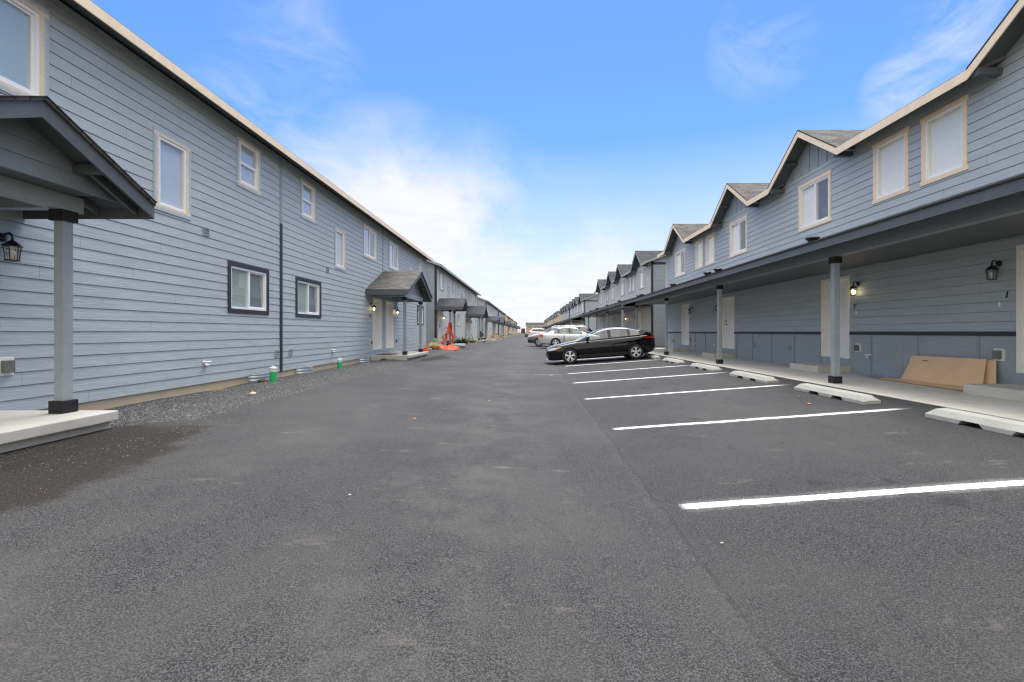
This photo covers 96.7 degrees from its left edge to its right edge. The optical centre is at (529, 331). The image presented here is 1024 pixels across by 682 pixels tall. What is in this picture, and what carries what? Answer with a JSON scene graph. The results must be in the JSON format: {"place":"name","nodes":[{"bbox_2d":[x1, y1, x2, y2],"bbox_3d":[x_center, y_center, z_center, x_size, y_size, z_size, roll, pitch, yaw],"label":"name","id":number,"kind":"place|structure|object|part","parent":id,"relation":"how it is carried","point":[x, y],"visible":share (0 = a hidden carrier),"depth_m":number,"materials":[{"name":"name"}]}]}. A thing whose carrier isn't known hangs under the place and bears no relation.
{"place":"outdoors","nodes":[
{"label":"outdoors","id":0,"kind":"place"},
{"bbox_2d":[210,332,664,390],"bbox_3d":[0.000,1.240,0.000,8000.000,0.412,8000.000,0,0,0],"label":"ground","id":1,"kind":"structure","parent":0,"point":[429,347],"depth_m":62.24,"materials":[{"name":"soil"}]},
{"bbox_2d":[0,410,117,452],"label":"porch slab","id":2,"kind":"structure","parent":1,"relation":"on","point":[19,429],"depth_m":4.86,"materials":[{"name":"concrete"}]},
{"bbox_2d":[0,0,434,413],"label":"townhouse row","id":3,"kind":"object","parent":1,"relation":"on","point":[172,227],"visible":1,"depth_m":7.66,"materials":[{"name":"blue"}]},
{"bbox_2d":[0,232,23,261],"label":"wall lantern","id":4,"kind":"object","parent":3,"relation":"attached to","point":[12,243],"depth_m":5.46,"materials":[{"name":"black metal"}]},
{"bbox_2d":[0,0,48,96],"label":"window","id":5,"kind":"structure","parent":3,"relation":"in","point":[24,32],"depth_m":5.77,"materials":[{"name":"white glass"}]},
{"bbox_2d":[153,126,190,220],"bbox_3d":[-6.375,-2.775,8.095,0.115,1.390,0.840,0,0,0],"label":"window","id":6,"kind":"structure","parent":3,"relation":"in","point":[171,156],"depth_m":8.16,"materials":[{"name":"white glass"}]},
{"bbox_2d":[227,260,268,314],"bbox_3d":[-6.375,-0.955,10.320,0.115,1.099,1.500,0,0,0],"label":"window","id":7,"kind":"structure","parent":3,"relation":"in","point":[248,285],"depth_m":10.29,"materials":[{"name":"clear glass"}]},
{"bbox_2d":[236,133,260,196],"bbox_3d":[-6.375,-3.740,10.300,0.115,1.120,0.870,0,0,0],"label":"window","id":8,"kind":"structure","parent":3,"relation":"in","point":[248,161],"depth_m":10.36,"materials":[{"name":"white glass"}]},
{"bbox_2d":[300,177,315,224],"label":"window","id":9,"kind":"structure","parent":3,"relation":"in","point":[308,190],"depth_m":13.16,"materials":[{"name":"glass"}]},
{"bbox_2d":[295,276,320,317],"bbox_3d":[-6.375,-0.955,13.100,0.115,1.099,1.500,0,0,0],"label":"window","id":10,"kind":"structure","parent":3,"relation":"in","point":[308,295],"depth_m":13.07,"materials":[{"name":"white plastic"}]},
{"bbox_2d":[334,225,345,270],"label":"window","id":11,"kind":"structure","parent":3,"relation":"in","point":[340,234],"depth_m":15.43,"materials":[{"name":"clear glass"}]},
{"bbox_2d":[363,222,376,262],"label":"window","id":12,"kind":"structure","parent":3,"relation":"in","point":[369,234],"depth_m":18.11,"materials":[{"name":"glass"}]},
{"bbox_2d":[372,297,381,349],"bbox_3d":[-6.398,-0.330,19.005,0.164,2.140,1.110,0,0,0],"label":"door","id":13,"kind":"structure","parent":3,"relation":"in","point":[377,315],"depth_m":19.34,"materials":[{"name":"white wood"}]},
{"bbox_2d":[385,300,393,348],"bbox_3d":[-6.398,-0.330,20.680,0.164,2.140,1.120,0,0,0],"label":"door","id":14,"kind":"structure","parent":3,"relation":"in","point":[389,316],"depth_m":21.00,"materials":[{"name":"beige metal"}]},
{"bbox_2d":[389,239,398,270],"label":"window","id":15,"kind":"structure","parent":3,"relation":"in","point":[393,247],"depth_m":21.32,"materials":[{"name":"clear glass"}]},
{"bbox_2d":[418,257,421,270],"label":"window","id":16,"kind":"structure","parent":3,"relation":"in","point":[419,259],"depth_m":26.63,"materials":[{"name":"glass"}]},
{"bbox_2d":[417,305,423,324],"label":"window","id":17,"kind":"structure","parent":3,"relation":"in","point":[417,305],"depth_m":26.46,"materials":[{"name":"white plastic"}]},
{"bbox_2d":[105,340,492,425],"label":"gravel","id":18,"kind":"structure","parent":1,"relation":"on","point":[365,371],"depth_m":8.16,"materials":[{"name":"grey gravel"}]},
{"bbox_2d":[248,372,268,382],"bbox_3d":[-6.201,1.084,10.620,0.238,0.240,0.768,0,0,0],"label":"window well","id":19,"kind":"object","parent":18,"relation":"on","point":[254,378],"depth_m":10.33,"materials":[{"name":"silver metal"}]},
{"bbox_2d":[269,366,276,381],"bbox_3d":[-5.680,0.960,10.100,0.157,0.410,0.157,0,0,0],"label":"cleanout pipe","id":20,"kind":"object","parent":18,"relation":"on","point":[272,373],"visible":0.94,"depth_m":10.04,"materials":[{"name":"green paint"}]},
{"bbox_2d":[296,366,313,374],"bbox_3d":[-6.201,1.104,12.720,0.238,0.240,0.768,0,0,0],"label":"window well","id":21,"kind":"object","parent":18,"relation":"on","point":[303,371],"depth_m":12.47,"materials":[{"name":"silver metal"}]},
{"bbox_2d":[337,358,342,368],"bbox_3d":[-5.720,0.983,13.750,0.157,0.380,0.157,0,0,0],"label":"cleanout pipe","id":22,"kind":"object","parent":18,"relation":"on","point":[339,362],"visible":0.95,"depth_m":13.70,"materials":[{"name":"green paint"}]},
{"bbox_2d":[360,357,369,362],"bbox_3d":[-6.201,1.105,17.350,0.238,0.240,0.768,0,0,0],"label":"window well","id":23,"kind":"object","parent":18,"relation":"on","point":[364,360],"depth_m":17.09,"materials":[{"name":"silver metal"}]},
{"bbox_2d":[428,342,442,349],"bbox_3d":[-5.740,0.814,27.602,1.404,0.591,1.442,0,0,0],"label":"dry grass clump","id":24,"kind":"object","parent":18,"relation":"on","point":[435,346],"visible":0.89,"depth_m":27.41,"materials":[{"name":"plant"}]},
{"bbox_2d":[439,345,458,349],"bbox_3d":[-5.081,0.948,28.601,1.289,0.330,1.652,0,0,0],"label":"orange netting","id":25,"kind":"object","parent":18,"relation":"on","point":[450,347],"visible":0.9,"depth_m":28.14,"materials":[{"name":"orange plastic"}]},
{"bbox_2d":[455,336,470,343],"bbox_3d":[-5.353,0.677,36.058,2.366,0.726,2.336,0,0,0],"label":"evergreen shrub","id":26,"kind":"object","parent":18,"relation":"on","point":[460,341],"visible":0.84,"depth_m":35.69,"materials":[{"name":"green plant"}]},
{"bbox_2d":[371,352,428,360],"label":"porch slab","id":27,"kind":"structure","parent":1,"relation":"on","point":[400,356],"depth_m":18.18,"materials":[{"name":"concrete"}]},
{"bbox_2d":[439,344,465,346],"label":"porch slab","id":28,"kind":"structure","parent":1,"relation":"on","point":[458,345],"depth_m":30.85,"materials":[{"name":"concrete"}]},
{"bbox_2d":[427,260,487,346],"bbox_3d":[-10.623,-2.607,43.514,12.337,8.055,25.377,0,0,0],"label":"townhouse row","id":29,"kind":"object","parent":1,"relation":"on","point":[455,300],"visible":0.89,"depth_m":34.11,"materials":[{"name":"grey"}]},
{"bbox_2d":[438,311,440,340],"bbox_3d":[-6.398,-0.415,32.270,0.164,2.140,1.080,0,0,0],"label":"door","id":30,"kind":"structure","parent":29,"relation":"in","point":[439,312],"depth_m":32.71,"materials":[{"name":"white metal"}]},
{"bbox_2d":[439,271,443,290],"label":"window","id":31,"kind":"structure","parent":29,"relation":"in","point":[441,278],"depth_m":33.00,"materials":[{"name":"glass"}]},
{"bbox_2d":[440,322,453,343],"bbox_3d":[-5.736,0.105,31.227,1.170,1.500,0.824,0,0,0],"label":"orange netting","id":32,"kind":"object","parent":29,"relation":"attached to","point":[446,335],"visible":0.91,"depth_m":31.16,"materials":[{"name":"orange plastic"}]},
{"bbox_2d":[457,314,459,325],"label":"window","id":33,"kind":"structure","parent":29,"relation":"in","point":[458,315],"depth_m":41.15,"materials":[{"name":"white glass"}]},
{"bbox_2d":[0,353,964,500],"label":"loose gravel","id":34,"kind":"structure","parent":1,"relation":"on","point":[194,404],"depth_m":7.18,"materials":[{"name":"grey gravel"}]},
{"bbox_2d":[478,297,504,338],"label":"townhouse row","id":35,"kind":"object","parent":1,"relation":"on","point":[492,321],"visible":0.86,"depth_m":69.36,"materials":[{"name":"grey"}]},
{"bbox_2d":[498,310,510,335],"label":"townhouse row","id":36,"kind":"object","parent":1,"relation":"on","point":[503,314],"visible":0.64,"depth_m":101.04,"materials":[{"name":"grey"}]},
{"bbox_2d":[505,315,514,334],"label":"townhouse row","id":37,"kind":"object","parent":1,"relation":"on","point":[507,317],"visible":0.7,"depth_m":128.45,"materials":[{"name":"beige"}]},
{"bbox_2d":[510,318,516,334],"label":"townhouse row","id":38,"kind":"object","parent":1,"relation":"on","point":[512,328],"visible":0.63,"depth_m":164.17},
{"bbox_2d":[526,323,544,332],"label":"apartment building","id":39,"kind":"structure","parent":1,"relation":"on","point":[529,326],"depth_m":345.00,"materials":[{"name":"beige"}]},
{"bbox_2d":[542,318,549,331],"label":"townhouse row","id":40,"kind":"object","parent":1,"relation":"on","point":[548,321],"visible":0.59,"depth_m":192.58,"materials":[{"name":"beige"}]},
{"bbox_2d":[545,315,553,329],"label":"townhouse row","id":41,"kind":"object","parent":1,"relation":"on","point":[551,318],"visible":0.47,"depth_m":160.41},
{"bbox_2d":[546,311,560,330],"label":"townhouse row","id":42,"kind":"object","parent":1,"relation":"on","point":[556,316],"visible":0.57,"depth_m":131.30,"materials":[{"name":"beige"}]},
{"bbox_2d":[551,304,569,328],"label":"townhouse row","id":43,"kind":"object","parent":1,"relation":"on","point":[565,312],"visible":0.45,"depth_m":102.60,"materials":[{"name":"grey wood"}]},
{"bbox_2d":[557,293,597,334],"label":"townhouse row","id":44,"kind":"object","parent":1,"relation":"on","point":[582,303],"visible":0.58,"depth_m":69.41,"materials":[{"name":"grey wood"}]},
{"bbox_2d":[576,251,665,346],"bbox_3d":[12.168,-2.738,42.370,13.067,8.196,24.460,0,0,0],"label":"townhouse row","id":45,"kind":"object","parent":1,"relation":"on","point":[644,272],"visible":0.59,"depth_m":34.38,"materials":[{"name":"grey"}]},
{"bbox_2d":[600,291,602,304],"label":"window","id":46,"kind":"structure","parent":45,"relation":"in","point":[601,294],"depth_m":52.20,"materials":[{"name":"white glass"}]},
{"bbox_2d":[610,316,611,335],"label":"door","id":47,"kind":"structure","parent":45,"relation":"in","point":[611,316],"depth_m":45.94,"materials":[{"name":"beige metal"}]},
{"bbox_2d":[611,285,613,300],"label":"window","id":48,"kind":"structure","parent":45,"relation":"in","point":[612,288],"depth_m":45.31,"materials":[{"name":"white plastic"}]},
{"bbox_2d":[621,280,624,296],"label":"window","id":49,"kind":"structure","parent":45,"relation":"in","point":[622,282],"depth_m":40.34,"materials":[{"name":"white glass"}]},
{"bbox_2d":[623,314,625,326],"bbox_3d":[8.278,-0.470,39.040,0.164,2.140,1.120,0,0,0],"label":"door","id":50,"kind":"structure","parent":45,"relation":"in","point":[624,321],"depth_m":39.51,"materials":[{"name":"beige metal"}]},
{"bbox_2d":[628,276,630,293],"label":"window","id":51,"kind":"structure","parent":45,"relation":"in","point":[629,278],"depth_m":37.54,"materials":[{"name":"glass"}]},
{"bbox_2d":[632,273,634,291],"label":"window","id":52,"kind":"structure","parent":45,"relation":"in","point":[633,276],"depth_m":36.20,"materials":[{"name":"glass"}]},
{"bbox_2d":[638,311,640,329],"bbox_3d":[8.278,-0.470,33.960,0.164,2.140,1.040,0,0,0],"label":"door","id":53,"kind":"structure","parent":45,"relation":"in","point":[639,312],"depth_m":34.27,"materials":[{"name":"beige metal"}]},
{"bbox_2d":[639,268,644,289],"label":"window","id":54,"kind":"structure","parent":45,"relation":"in","point":[641,273],"depth_m":33.04,"materials":[{"name":"glass"}]},
{"bbox_2d":[621,0,1023,384],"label":"townhouse row","id":55,"kind":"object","parent":1,"relation":"on","point":[909,217],"visible":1,"depth_m":10.13,"materials":[{"name":"blue"}]},
{"bbox_2d":[675,248,685,277],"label":"window","id":56,"kind":"structure","parent":55,"relation":"in","point":[680,258],"depth_m":24.73,"materials":[{"name":"glass"}]},
{"bbox_2d":[682,304,689,344],"bbox_3d":[8.278,-0.380,23.895,0.164,2.140,1.110,0,0,0],"label":"door","id":57,"kind":"structure","parent":55,"relation":"in","point":[685,316],"depth_m":24.19,"materials":[{"name":"beige metal"}]},
{"bbox_2d":[695,238,703,269],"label":"window","id":58,"kind":"structure","parent":55,"relation":"in","point":[699,243],"depth_m":22.18,"materials":[{"name":"glass"}]},
{"bbox_2d":[705,231,714,265],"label":"window","id":59,"kind":"structure","parent":55,"relation":"in","point":[710,238],"depth_m":20.80,"materials":[{"name":"clear glass"}]},
{"bbox_2d":[722,296,734,348],"bbox_3d":[8.278,-0.380,18.760,0.164,2.140,1.120,0,0,0],"label":"door","id":60,"kind":"structure","parent":55,"relation":"in","point":[728,303],"depth_m":18.97,"materials":[{"name":"beige metal"}]},
{"bbox_2d":[729,215,747,257],"bbox_3d":[8.256,-3.715,17.880,0.115,1.388,1.530,0,0,0],"label":"window","id":61,"kind":"structure","parent":55,"relation":"in","point":[738,228],"depth_m":17.89,"materials":[{"name":"glass"}]},
{"bbox_2d":[798,169,831,232],"bbox_3d":[8.256,-3.715,13.120,0.115,1.388,1.530,0,0,0],"label":"window","id":62,"kind":"structure","parent":55,"relation":"in","point":[814,200],"depth_m":13.09,"materials":[{"name":"white glass"}]},
{"bbox_2d":[821,275,849,358],"bbox_3d":[8.278,-0.380,12.220,0.164,2.140,1.120,0,0,0],"label":"door","id":63,"kind":"structure","parent":55,"relation":"in","point":[844,280],"depth_m":12.16,"materials":[{"name":"beige wood"}]},
{"bbox_2d":[849,281,859,295],"bbox_3d":[8.108,-1.082,11.360,0.227,0.360,0.165,0,0,0],"label":"wall lantern","id":64,"kind":"object","parent":55,"relation":"attached to","point":[853,287],"depth_m":11.35,"materials":[{"name":"black metal"}]},
{"bbox_2d":[872,126,909,204],"bbox_3d":[8.256,-3.745,10.355,0.115,1.408,1.060,0,0,0],"label":"window","id":65,"kind":"structure","parent":55,"relation":"in","point":[890,155],"depth_m":10.40,"materials":[{"name":"white glass"}]},
{"bbox_2d":[920,94,968,186],"bbox_3d":[8.256,-3.745,9.025,0.115,1.408,1.040,0,0,0],"label":"window","id":66,"kind":"structure","parent":55,"relation":"in","point":[944,135],"depth_m":9.07,"materials":[{"name":"white glass"}]},
{"bbox_2d":[984,260,1001,279],"bbox_3d":[8.108,-1.082,7.960,0.227,0.360,0.165,0,0,0],"label":"wall lantern","id":67,"kind":"object","parent":55,"relation":"attached to","point":[995,268],"depth_m":7.95,"materials":[{"name":"black metal"}]},
{"bbox_2d":[1016,244,1023,372],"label":"door","id":68,"kind":"structure","parent":55,"relation":"in","point":[1019,248],"depth_m":7.59,"materials":[{"name":"silver metal"}]},
{"bbox_2d":[0,333,1023,681],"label":"road","id":69,"kind":"structure","parent":0,"point":[508,509],"depth_m":2.87,"materials":[{"name":"grey asphalt"}]},
{"bbox_2d":[528,328,545,335],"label":"parked car","id":70,"kind":"object","parent":69,"relation":"on","point":[534,331],"visible":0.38,"depth_m":85.14,"materials":[{"name":"white metal"}]},
{"bbox_2d":[527,326,579,346],"bbox_3d":[2.110,0.348,36.600,4.500,1.636,2.091,0,0,0],"label":"parked car","id":71,"kind":"object","parent":69,"relation":"on","point":[532,338],"visible":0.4,"depth_m":35.82,"materials":[{"name":"metal"}]},
{"bbox_2d":[538,327,599,345],"bbox_3d":[3.105,0.376,33.000,4.890,1.464,2.091,0,0,0],"label":"parked car","id":72,"kind":"object","parent":69,"relation":"on","point":[555,336],"visible":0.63,"depth_m":32.16,"materials":[{"name":"silver metal"}]},
{"bbox_2d":[565,325,594,334],"bbox_3d":[3.440,0.236,40.200,4.620,1.636,2.091,0,0,0],"label":"parked car","id":73,"kind":"object","parent":69,"relation":"on","point":[584,328],"visible":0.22,"depth_m":39.54,"materials":[{"name":"white metal"}]},
{"bbox_2d":[546,325,654,363],"bbox_3d":[3.019,0.512,19.720,4.610,1.465,2.100,-4,0,0],"label":"parked car","id":74,"kind":"object","parent":69,"relation":"on","point":[632,343],"visible":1,"depth_m":18.86,"materials":[{"name":"black metal"}]},
{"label":"side window","id":75,"kind":"part","parent":74,"relation":"part of","materials":[{"name":"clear glass"}]},
{"bbox_2d":[568,365,687,373],"bbox_3d":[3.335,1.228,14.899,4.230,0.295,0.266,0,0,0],"label":"road marking","id":76,"kind":"object","parent":69,"relation":"on","point":[626,369],"visible":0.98,"depth_m":14.90,"materials":[{"name":"white paint"}]},
{"bbox_2d":[578,372,720,382],"bbox_3d":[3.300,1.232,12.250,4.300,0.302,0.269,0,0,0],"label":"road marking","id":77,"kind":"object","parent":69,"relation":"on","point":[649,377],"visible":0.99,"depth_m":12.25,"materials":[{"name":"white paint"}]},
{"bbox_2d":[643,354,660,358],"bbox_3d":[5.196,1.038,19.300,0.269,0.125,1.820,-4,0,0],"label":"wheel stop","id":78,"kind":"object","parent":69,"relation":"on","point":[651,356],"visible":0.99,"depth_m":18.84,"materials":[{"name":"concrete"}]},
{"bbox_2d":[662,358,685,363],"bbox_3d":[5.196,1.040,16.400,0.269,0.125,1.820,-4,0,0],"label":"wheel stop","id":79,"kind":"object","parent":69,"relation":"on","point":[673,360],"visible":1,"depth_m":16.05,"materials":[{"name":"concrete"}]},
{"bbox_2d":[588,385,781,398],"bbox_3d":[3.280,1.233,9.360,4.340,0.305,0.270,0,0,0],"label":"road marking","id":80,"kind":"object","parent":69,"relation":"on","point":[687,391],"visible":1,"depth_m":9.36,"materials":[{"name":"white paint"}]},
{"bbox_2d":[690,363,721,371],"bbox_3d":[5.196,1.040,13.450,0.269,0.125,1.820,-4,0,0],"label":"wheel stop","id":81,"kind":"object","parent":69,"relation":"on","point":[710,368],"visible":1,"depth_m":13.16,"materials":[{"name":"concrete"}]},
{"bbox_2d":[729,371,778,383],"bbox_3d":[5.196,1.040,10.620,0.269,0.125,1.820,-4,0,0],"label":"wheel stop","id":82,"kind":"object","parent":69,"relation":"on","point":[765,379],"visible":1,"depth_m":10.29,"materials":[{"name":"concrete"}]},
{"bbox_2d":[615,409,895,429],"bbox_3d":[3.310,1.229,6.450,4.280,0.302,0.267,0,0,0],"label":"road marking","id":83,"kind":"object","parent":69,"relation":"on","point":[754,419],"visible":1,"depth_m":6.45,"materials":[{"name":"white paint"}]},
{"bbox_2d":[794,383,880,404],"bbox_3d":[5.196,1.040,7.800,0.269,0.125,1.820,-4,0,0],"label":"wheel stop","id":84,"kind":"object","parent":69,"relation":"on","point":[854,397],"visible":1,"depth_m":7.49,"materials":[{"name":"concrete"}]},
{"bbox_2d":[685,480,1023,508],"bbox_3d":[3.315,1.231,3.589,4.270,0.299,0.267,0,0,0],"label":"road marking","id":85,"kind":"object","parent":69,"relation":"on","point":[856,494],"visible":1,"depth_m":3.59,"materials":[{"name":"white paint"}]},
{"bbox_2d":[925,408,1023,435],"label":"wheel stop","id":86,"kind":"object","parent":69,"relation":"on","point":[1010,427],"visible":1,"depth_m":5.21,"materials":[{"name":"concrete"}]},
{"bbox_2d":[91,0,1016,331],"label":"sky","id":87,"kind":"structure","parent":0,"point":[529,149],"materials":[{"name":"blue"}]},
{"bbox_2d":[649,348,1023,421],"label":"pavement","id":88,"kind":"structure","parent":0,"point":[980,404],"depth_m":8.49,"materials":[{"name":"concrete"}]},
{"bbox_2d":[668,348,689,351],"bbox_3d":[7.794,0.962,23.900,0.868,0.215,1.200,0,0,0],"label":"door step","id":89,"kind":"object","parent":88,"relation":"on","point":[679,349],"depth_m":23.30,"materials":[{"name":"concrete"}]},
{"bbox_2d":[702,352,734,357],"bbox_3d":[7.794,0.986,18.775,0.868,0.215,1.250,0,0,0],"label":"door step","id":90,"kind":"object","parent":88,"relation":"on","point":[714,355],"depth_m":18.26,"materials":[{"name":"concrete"}]},
{"bbox_2d":[790,363,850,371],"bbox_3d":[7.794,0.987,12.240,0.868,0.215,1.240,0,0,0],"label":"door step","id":91,"kind":"object","parent":88,"relation":"on","point":[817,367],"depth_m":11.87,"materials":[{"name":"concrete"}]},
{"bbox_2d":[878,356,996,390],"bbox_3d":[7.866,0.764,8.975,0.692,0.550,2.350,0,0,0],"label":"flattened cardboard box","id":92,"kind":"object","parent":88,"relation":"on","point":[949,373],"visible":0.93,"depth_m":8.71,"materials":[{"name":"brown cardboard"}]},
{"bbox_2d":[963,384,1023,400],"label":"door step","id":93,"kind":"object","parent":88,"relation":"on","point":[1010,391],"depth_m":7.25,"materials":[{"name":"concrete"}]}
]}

